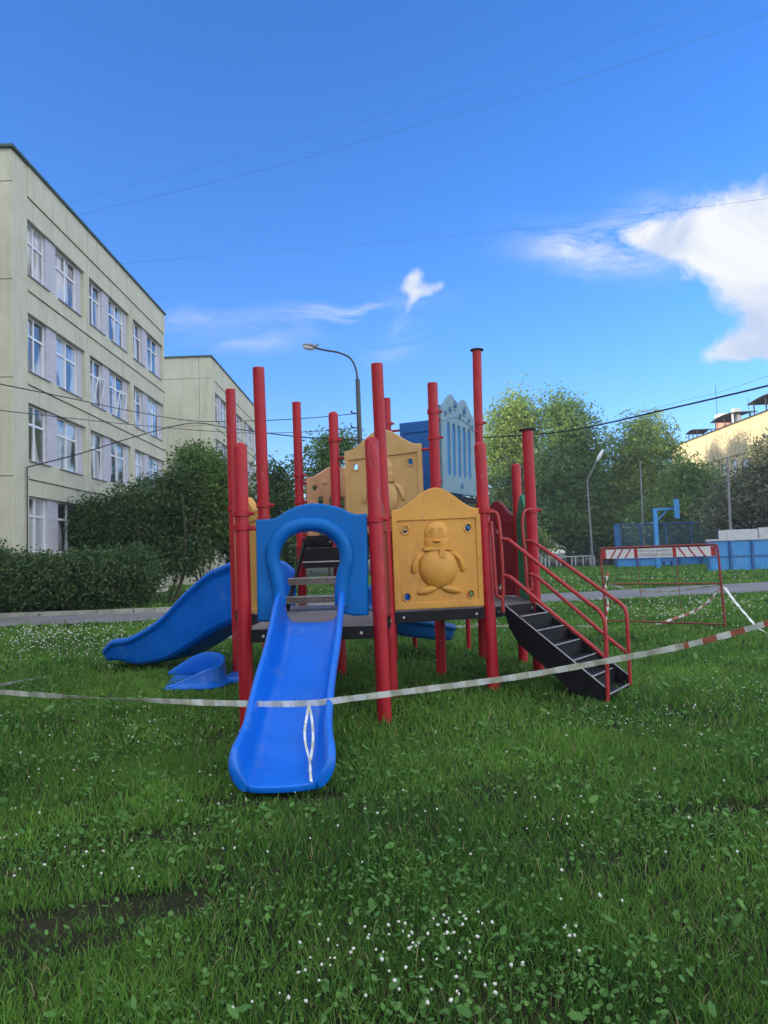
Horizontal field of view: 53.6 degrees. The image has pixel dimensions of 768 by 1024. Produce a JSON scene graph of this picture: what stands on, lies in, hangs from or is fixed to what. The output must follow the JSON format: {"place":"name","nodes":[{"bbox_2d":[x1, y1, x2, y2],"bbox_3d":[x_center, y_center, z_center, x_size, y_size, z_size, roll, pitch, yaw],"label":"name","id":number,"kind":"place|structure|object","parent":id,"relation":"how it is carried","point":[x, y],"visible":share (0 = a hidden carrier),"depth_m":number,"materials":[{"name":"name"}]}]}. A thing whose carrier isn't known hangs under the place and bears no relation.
{"place":"outdoors","nodes":[
{"label":"outdoors","id":0,"kind":"place"},
{"bbox_2d":[0,552,767,1023],"bbox_3d":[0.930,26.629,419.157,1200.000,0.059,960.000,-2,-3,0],"label":"lawn","id":1,"kind":"structure","parent":0,"point":[44,922],"depth_m":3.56,"materials":[{"name":"plant"}]},
{"bbox_2d":[0,537,82,612],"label":"shrub","id":2,"kind":"object","parent":1,"relation":"on","point":[24,586],"visible":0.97,"depth_m":25.34,"materials":[{"name":"green plant"}]},
{"bbox_2d":[14,544,137,611],"bbox_3d":[-10.783,2.321,26.586,4.468,2.466,3.165,-2,-3,0],"label":"shrub","id":3,"kind":"object","parent":1,"relation":"on","point":[91,584],"visible":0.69,"depth_m":26.07,"materials":[{"name":"green plant"}]},
{"bbox_2d":[0,143,167,612],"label":"school building","id":4,"kind":"structure","parent":1,"relation":"on","point":[82,313],"depth_m":31.10,"materials":[{"name":"paint"}]},
{"bbox_2d":[27,224,50,291],"bbox_3d":[-13.277,-9.749,28.948,0.330,2.160,1.830,-2,-3,0],"label":"window","id":5,"kind":"structure","parent":4,"relation":"in","point":[34,240],"depth_m":29.19,"materials":[{"name":"clear glass"}]},
{"bbox_2d":[28,317,50,382],"bbox_3d":[-13.153,-6.183,28.734,0.330,2.210,1.830,-2,-3,0],"label":"window","id":6,"kind":"structure","parent":4,"relation":"in","point":[35,330],"depth_m":29.01,"materials":[{"name":"clear glass"}]},
{"bbox_2d":[28,405,51,466],"bbox_3d":[-13.037,-2.865,28.535,0.330,2.160,1.830,-2,-3,0],"label":"window","id":7,"kind":"structure","parent":4,"relation":"in","point":[36,422],"depth_m":28.81,"materials":[{"name":"clear glass"}]},
{"bbox_2d":[29,497,51,553],"bbox_3d":[-12.919,0.521,28.332,0.330,2.110,1.830,-2,-3,0],"label":"window","id":8,"kind":"structure","parent":4,"relation":"in","point":[36,506],"depth_m":28.58,"materials":[{"name":"clear glass"}]},
{"bbox_2d":[58,502,77,553],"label":"window","id":9,"kind":"structure","parent":4,"relation":"in","point":[62,538],"depth_m":30.93,"materials":[{"name":"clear glass"}]},
{"bbox_2d":[55,250,81,316],"bbox_3d":[-13.271,-9.577,31.817,0.330,2.160,2.280,-2,-3,0],"label":"window","id":10,"kind":"structure","parent":4,"relation":"in","point":[65,272],"depth_m":31.95,"materials":[{"name":"clear glass"}]},
{"bbox_2d":[56,335,82,398],"bbox_3d":[-13.147,-6.011,31.603,0.330,2.210,2.280,-2,-3,0],"label":"window","id":11,"kind":"structure","parent":4,"relation":"in","point":[65,353],"depth_m":31.67,"materials":[{"name":"clear glass"}]},
{"bbox_2d":[57,417,83,475],"bbox_3d":[-13.031,-2.694,31.405,0.330,2.160,2.280,-2,-3,0],"label":"window","id":12,"kind":"structure","parent":4,"relation":"in","point":[66,431],"depth_m":31.47,"materials":[{"name":"clear glass"}]},
{"bbox_2d":[89,281,105,335],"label":"window","id":13,"kind":"structure","parent":4,"relation":"in","point":[94,305],"depth_m":35.15,"materials":[{"name":"clear glass"}]},
{"bbox_2d":[90,358,106,411],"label":"window","id":14,"kind":"structure","parent":4,"relation":"in","point":[95,384],"depth_m":34.91,"materials":[{"name":"clear glass"}]},
{"bbox_2d":[91,432,107,481],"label":"window","id":15,"kind":"structure","parent":4,"relation":"in","point":[96,463],"depth_m":34.75,"materials":[{"name":"clear glass"}]},
{"bbox_2d":[108,299,127,353],"bbox_3d":[-13.259,-9.224,37.707,0.330,2.160,2.280,-2,-3,0],"label":"window","id":16,"kind":"structure","parent":4,"relation":"in","point":[115,314],"depth_m":37.91,"materials":[{"name":"clear glass"}]},
{"bbox_2d":[110,440,126,487],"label":"window","id":17,"kind":"structure","parent":4,"relation":"in","point":[117,450],"depth_m":37.50,"materials":[{"name":"clear glass"}]},
{"bbox_2d":[109,371,128,422],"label":"window","id":18,"kind":"structure","parent":4,"relation":"in","point":[116,384],"depth_m":37.55,"materials":[{"name":"clear glass"}]},
{"bbox_2d":[135,451,141,483],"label":"window","id":19,"kind":"structure","parent":4,"relation":"in","point":[138,456],"depth_m":40.70,"materials":[{"name":"clear glass"}]},
{"bbox_2d":[133,323,144,366],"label":"window","id":20,"kind":"structure","parent":4,"relation":"in","point":[136,330],"depth_m":41.09,"materials":[{"name":"clear glass"}]},
{"bbox_2d":[134,388,146,432],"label":"window","id":21,"kind":"structure","parent":4,"relation":"in","point":[137,394],"depth_m":40.88,"materials":[{"name":"clear glass"}]},
{"bbox_2d":[149,457,158,492],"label":"window","id":22,"kind":"structure","parent":4,"relation":"in","point":[152,468],"depth_m":43.25,"materials":[{"name":"clear glass"}]},
{"bbox_2d":[147,336,161,379],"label":"window","id":23,"kind":"structure","parent":4,"relation":"in","point":[151,345],"depth_m":43.83,"materials":[{"name":"clear glass"}]},
{"bbox_2d":[148,398,162,440],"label":"window","id":24,"kind":"structure","parent":4,"relation":"in","point":[152,406],"depth_m":43.62,"materials":[{"name":"clear glass"}]},
{"bbox_2d":[80,14,767,214],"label":"overhead cable","id":25,"kind":"object","parent":4,"relation":"attached to","point":[453,115],"visible":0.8,"depth_m":25.56,"materials":[{"name":"metal"}]},
{"bbox_2d":[123,198,767,263],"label":"overhead cable","id":26,"kind":"object","parent":4,"relation":"attached to","point":[467,234],"visible":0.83,"depth_m":29.93,"materials":[{"name":"metal"}]},
{"bbox_2d":[58,480,144,554],"bbox_3d":[-11.649,1.283,31.902,5.119,5.261,3.621,-2,-3,0],"label":"lilac tree","id":27,"kind":"object","parent":1,"relation":"on","point":[86,527],"visible":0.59,"depth_m":31.27,"materials":[{"name":"green plant"}]},
{"bbox_2d":[0,636,231,685],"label":"warning tape","id":28,"kind":"object","parent":1,"relation":"on","point":[8,683],"visible":0.2,"depth_m":10.12,"materials":[{"name":"plastic"}]},
{"bbox_2d":[88,540,171,607],"bbox_3d":[-9.286,2.312,27.597,3.205,2.501,3.120,-2,-3,0],"label":"shrub","id":29,"kind":"object","parent":1,"relation":"on","point":[147,567],"visible":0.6,"depth_m":27.08,"materials":[{"name":"green plant"}]},
{"bbox_2d":[96,459,226,602],"bbox_3d":[-9.027,0.760,30.878,5.115,5.966,3.886,-2,-3,0],"label":"lilac tree","id":30,"kind":"object","parent":1,"relation":"on","point":[144,520],"visible":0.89,"depth_m":30.41,"materials":[{"name":"green plant"}]},
{"bbox_2d":[0,603,333,617],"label":"kerb","id":31,"kind":"structure","parent":1,"relation":"on","point":[90,612],"depth_m":24.38,"materials":[{"name":"concrete"}]},
{"bbox_2d":[164,652,238,690],"bbox_3d":[-2.327,1.998,9.652,1.188,0.330,1.358,-2,-3,0],"label":"slide end","id":32,"kind":"object","parent":1,"relation":"on","point":[206,670],"visible":0.91,"depth_m":9.38,"materials":[{"name":"blue plastic"}]},
{"bbox_2d":[156,437,256,580],"bbox_3d":[-7.349,0.284,32.006,4.928,6.927,4.189,-2,-3,0],"label":"lilac tree","id":33,"kind":"object","parent":1,"relation":"on","point":[204,462],"visible":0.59,"depth_m":31.30,"materials":[{"name":"green plant"}]},
{"bbox_2d":[164,355,255,585],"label":"school building","id":34,"kind":"structure","parent":1,"relation":"on","point":[196,386],"depth_m":56.61,"materials":[{"name":"paint"}]},
{"bbox_2d":[215,395,220,423],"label":"window","id":35,"kind":"structure","parent":34,"relation":"in","point":[216,413],"depth_m":59.21,"materials":[{"name":"clear glass"}]},
{"bbox_2d":[221,401,225,426],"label":"window","id":36,"kind":"structure","parent":34,"relation":"in","point":[223,407],"depth_m":61.85,"materials":[{"name":"clear glass"}]},
{"bbox_2d":[222,445,226,464],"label":"window","id":37,"kind":"structure","parent":34,"relation":"in","point":[224,448],"depth_m":61.79,"materials":[{"name":"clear glass"}]},
{"bbox_2d":[236,415,242,441],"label":"window","id":38,"kind":"structure","parent":34,"relation":"in","point":[237,418],"depth_m":67.88,"materials":[{"name":"clear glass"}]},
{"bbox_2d":[244,423,248,446],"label":"window","id":39,"kind":"structure","parent":34,"relation":"in","point":[245,437],"depth_m":71.16,"materials":[{"name":"clear glass"}]},
{"bbox_2d":[248,427,253,450],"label":"window","id":40,"kind":"structure","parent":34,"relation":"in","point":[249,433],"depth_m":73.66,"materials":[{"name":"clear glass"}]},
{"bbox_2d":[249,464,254,487],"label":"window","id":41,"kind":"structure","parent":34,"relation":"in","point":[250,466],"depth_m":73.56,"materials":[{"name":"clear glass"}]},
{"bbox_2d":[212,450,319,573],"bbox_3d":[-5.334,0.517,34.051,5.255,6.564,3.777,-2,-3,0],"label":"lilac tree","id":42,"kind":"object","parent":1,"relation":"on","point":[281,497],"visible":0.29,"depth_m":33.52,"materials":[{"name":"green plant"}]},
{"bbox_2d":[288,421,365,576],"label":"birch tree","id":43,"kind":"object","parent":1,"relation":"on","point":[322,455],"visible":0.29,"depth_m":57.59,"materials":[{"name":"green plant"}]},
{"bbox_2d":[303,343,361,444],"bbox_3d":[-1.868,-1.636,29.149,2.238,9.884,0.266,-2,-3,0],"label":"street lamp","id":44,"kind":"object","parent":1,"relation":"on","point":[307,346],"visible":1,"depth_m":29.26,"materials":[{"name":"grey metal"}]},
{"bbox_2d":[0,410,353,432],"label":"overhead cable","id":45,"kind":"object","parent":44,"relation":"attached to","point":[143,425],"visible":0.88,"depth_m":25.75,"materials":[{"name":"rubber"}]},
{"bbox_2d":[0,383,356,421],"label":"overhead cable","id":46,"kind":"object","parent":44,"relation":"attached to","point":[145,413],"visible":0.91,"depth_m":27.34,"materials":[{"name":"rubber"}]},
{"bbox_2d":[27,423,356,467],"bbox_3d":[-6.956,-3.200,32.631,11.818,3.451,11.307,-2,-3,0],"label":"overhead cable","id":47,"kind":"object","parent":44,"relation":"attached to","point":[162,429],"visible":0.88,"depth_m":30.04,"materials":[{"name":"rubber"}]},
{"bbox_2d":[361,385,767,439],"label":"overhead cable","id":48,"kind":"object","parent":44,"relation":"attached to","point":[641,414],"visible":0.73,"depth_m":16.08,"materials":[{"name":"rubber"}]},
{"bbox_2d":[102,348,631,793],"bbox_3d":[-0.244,-0.143,9.579,5.542,4.551,8.086,0,-4,-26],"label":"playground structure","id":49,"kind":"object","parent":1,"relation":"on","point":[435,562],"visible":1,"depth_m":8.40,"materials":[{"name":"red paint"}]},
{"bbox_2d":[303,704,312,781],"bbox_3d":[-0.521,1.553,5.167,0.051,0.360,0.710,-2,-3,-6],"label":"warning tape","id":50,"kind":"object","parent":49,"relation":"attached to","point":[306,747],"visible":1,"depth_m":5.22,"materials":[{"name":"white plastic"}]},
{"bbox_2d":[0,620,767,706],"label":"warning tape","id":51,"kind":"object","parent":49,"relation":"attached to","point":[518,676],"visible":1,"depth_m":5.42,"materials":[{"name":"white plastic"}]},
{"bbox_2d":[308,704,313,759],"bbox_3d":[-0.506,1.523,5.294,0.038,0.286,0.471,-2,-3,-5],"label":"warning tape","id":52,"kind":"object","parent":51,"relation":"hanging from","point":[312,744],"visible":1,"depth_m":5.30,"materials":[{"name":"white plastic"}]},
{"bbox_2d":[0,576,767,1023],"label":"clover","id":53,"kind":"object","parent":1,"relation":"on","point":[462,1009],"depth_m":3.67,"materials":[{"name":"green plant"}]},
{"bbox_2d":[402,496,475,531],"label":"tree","id":54,"kind":"object","parent":1,"relation":"on","point":[471,505],"visible":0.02,"depth_m":78.75,"materials":[{"name":"green plant"}]},
{"bbox_2d":[470,373,552,530],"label":"poplar tree","id":55,"kind":"object","parent":1,"relation":"on","point":[516,416],"visible":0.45,"depth_m":86.98,"materials":[{"name":"green plant"}]},
{"bbox_2d":[538,526,559,559],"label":"young tree","id":56,"kind":"object","parent":1,"relation":"on","point":[542,537],"visible":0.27,"depth_m":61.63,"materials":[{"name":"green plant"}]},
{"bbox_2d":[541,555,594,566],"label":"picket fence","id":57,"kind":"object","parent":1,"relation":"on","point":[571,559],"visible":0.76,"depth_m":77.80,"materials":[{"name":"white paint"}]},
{"bbox_2d":[521,381,627,564],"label":"poplar tree","id":58,"kind":"object","parent":1,"relation":"on","point":[563,517],"visible":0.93,"depth_m":82.62,"materials":[{"name":"green plant"}]},
{"bbox_2d":[587,449,603,567],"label":"street lamp","id":59,"kind":"object","parent":1,"relation":"on","point":[600,454],"visible":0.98,"depth_m":66.01,"materials":[{"name":"grey metal"}]},
{"bbox_2d":[562,521,653,563],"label":"bush","id":60,"kind":"object","parent":1,"relation":"on","point":[580,549],"visible":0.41,"depth_m":81.01,"materials":[{"name":"green plant"}]},
{"bbox_2d":[639,460,644,548],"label":"street lamp","id":61,"kind":"object","parent":1,"relation":"on","point":[642,502],"visible":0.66,"depth_m":70.08,"materials":[{"name":"grey metal"}]},
{"bbox_2d":[592,405,722,532],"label":"linden tree","id":62,"kind":"object","parent":1,"relation":"on","point":[634,449],"visible":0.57,"depth_m":84.60,"materials":[{"name":"green plant"}]},
{"bbox_2d":[615,556,706,566],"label":"board fence","id":63,"kind":"object","parent":1,"relation":"on","point":[625,562],"visible":0.16,"depth_m":63.81,"materials":[{"name":"blue paint"}]},
{"bbox_2d":[600,543,726,629],"bbox_3d":[5.243,1.410,14.473,2.382,1.554,0.044,-5,-5,43],"label":"road barrier","id":64,"kind":"object","parent":1,"relation":"on","point":[682,550],"visible":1,"depth_m":14.41,"materials":[{"name":"red paint"}]},
{"bbox_2d":[604,572,608,619],"bbox_3d":[4.456,1.674,15.168,0.128,0.960,0.050,-2,-3,0],"label":"warning tape","id":65,"kind":"object","parent":64,"relation":"attached to","point":[605,589],"visible":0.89,"depth_m":15.17,"materials":[{"name":"white plastic"}]},
{"bbox_2d":[608,583,719,592],"bbox_3d":[5.394,1.452,14.640,2.110,0.201,0.216,-4,-4,30],"label":"warning tape","id":66,"kind":"object","parent":64,"relation":"attached to","point":[692,588],"visible":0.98,"depth_m":14.66,"materials":[{"name":"plastic"}]},
{"bbox_2d":[622,587,719,626],"bbox_3d":[5.497,1.851,14.673,1.995,0.813,0.555,-4,-4,34],"label":"warning tape","id":67,"kind":"object","parent":64,"relation":"attached to","point":[685,614],"visible":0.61,"depth_m":14.66,"materials":[{"name":"plastic"}]},
{"bbox_2d":[724,587,767,633],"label":"warning tape","id":68,"kind":"object","parent":64,"relation":"attached to","point":[738,605],"visible":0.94,"depth_m":12.66,"materials":[{"name":"white plastic"}]},
{"bbox_2d":[655,557,681,566],"bbox_3d":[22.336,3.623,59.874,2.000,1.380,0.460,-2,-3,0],"label":"bench","id":69,"kind":"object","parent":1,"relation":"on","point":[671,562],"visible":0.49,"depth_m":59.70,"materials":[{"name":"blue paint"}]},
{"bbox_2d":[652,499,687,567],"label":"basketball hoop","id":70,"kind":"object","parent":1,"relation":"on","point":[676,508],"visible":0.98,"depth_m":55.90,"materials":[{"name":"blue paint"}]},
{"bbox_2d":[616,448,732,548],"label":"linden tree","id":71,"kind":"object","parent":1,"relation":"on","point":[697,475],"visible":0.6,"depth_m":71.22,"materials":[{"name":"green plant"}]},
{"bbox_2d":[614,521,765,548],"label":"fence","id":72,"kind":"object","parent":1,"relation":"on","point":[617,538],"visible":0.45,"depth_m":65.92,"materials":[{"name":"blue"}]},
{"bbox_2d":[673,385,767,486],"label":"apartment building","id":73,"kind":"structure","parent":1,"relation":"on","point":[727,433],"depth_m":94.23,"materials":[{"name":"yellow"}]},
{"bbox_2d":[718,530,726,538],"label":"white panel","id":74,"kind":"object","parent":1,"relation":"on","point":[722,534],"visible":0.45,"depth_m":47.46,"materials":[{"name":"paint"}]},
{"bbox_2d":[685,426,767,540],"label":"maple tree","id":75,"kind":"object","parent":1,"relation":"on","point":[749,499],"visible":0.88,"depth_m":59.25,"materials":[{"name":"green plant"}]},
{"bbox_2d":[726,457,731,529],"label":"street lamp","id":76,"kind":"object","parent":1,"relation":"on","point":[729,506],"visible":0.66,"depth_m":50.04,"materials":[{"name":"grey metal"}]},
{"bbox_2d":[705,538,767,570],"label":"board fence","id":77,"kind":"object","parent":1,"relation":"on","point":[745,553],"visible":0.77,"depth_m":45.87,"materials":[{"name":"blue paint"}]},
{"bbox_2d":[726,529,757,538],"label":"white panel","id":78,"kind":"object","parent":1,"relation":"on","point":[742,533],"visible":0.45,"depth_m":47.46,"materials":[{"name":"paint"}]},
{"bbox_2d":[758,527,767,537],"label":"white panel","id":79,"kind":"object","parent":1,"relation":"on","point":[762,532],"visible":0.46,"depth_m":47.46,"materials":[{"name":"paint"}]},
{"bbox_2d":[0,582,767,625],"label":"road","id":80,"kind":"structure","parent":0,"point":[551,597],"depth_m":24.12,"materials":[{"name":"grey asphalt"}]},
{"bbox_2d":[0,0,767,552],"label":"sky","id":81,"kind":"structure","parent":0,"point":[663,308],"materials":[{"name":"blue"}]},
{"bbox_2d":[73,0,722,201],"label":"overhead cable","id":82,"kind":"object","parent":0,"point":[423,103],"visible":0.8,"depth_m":25.20,"materials":[{"name":"metal"}]},
{"bbox_2d":[456,625,591,627],"bbox_3d":[1.576,2.329,15.147,5.127,0.170,0.355,-3,-4,13],"label":"warning tape","id":83,"kind":"object","parent":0,"point":[459,626],"visible":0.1,"depth_m":14.98,"materials":[{"name":"red plastic"}]},
{"bbox_2d":[602,376,766,423],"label":"overhead cable","id":84,"kind":"object","parent":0,"point":[687,399],"visible":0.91,"depth_m":49.56,"materials":[{"name":"metal"}]}
]}

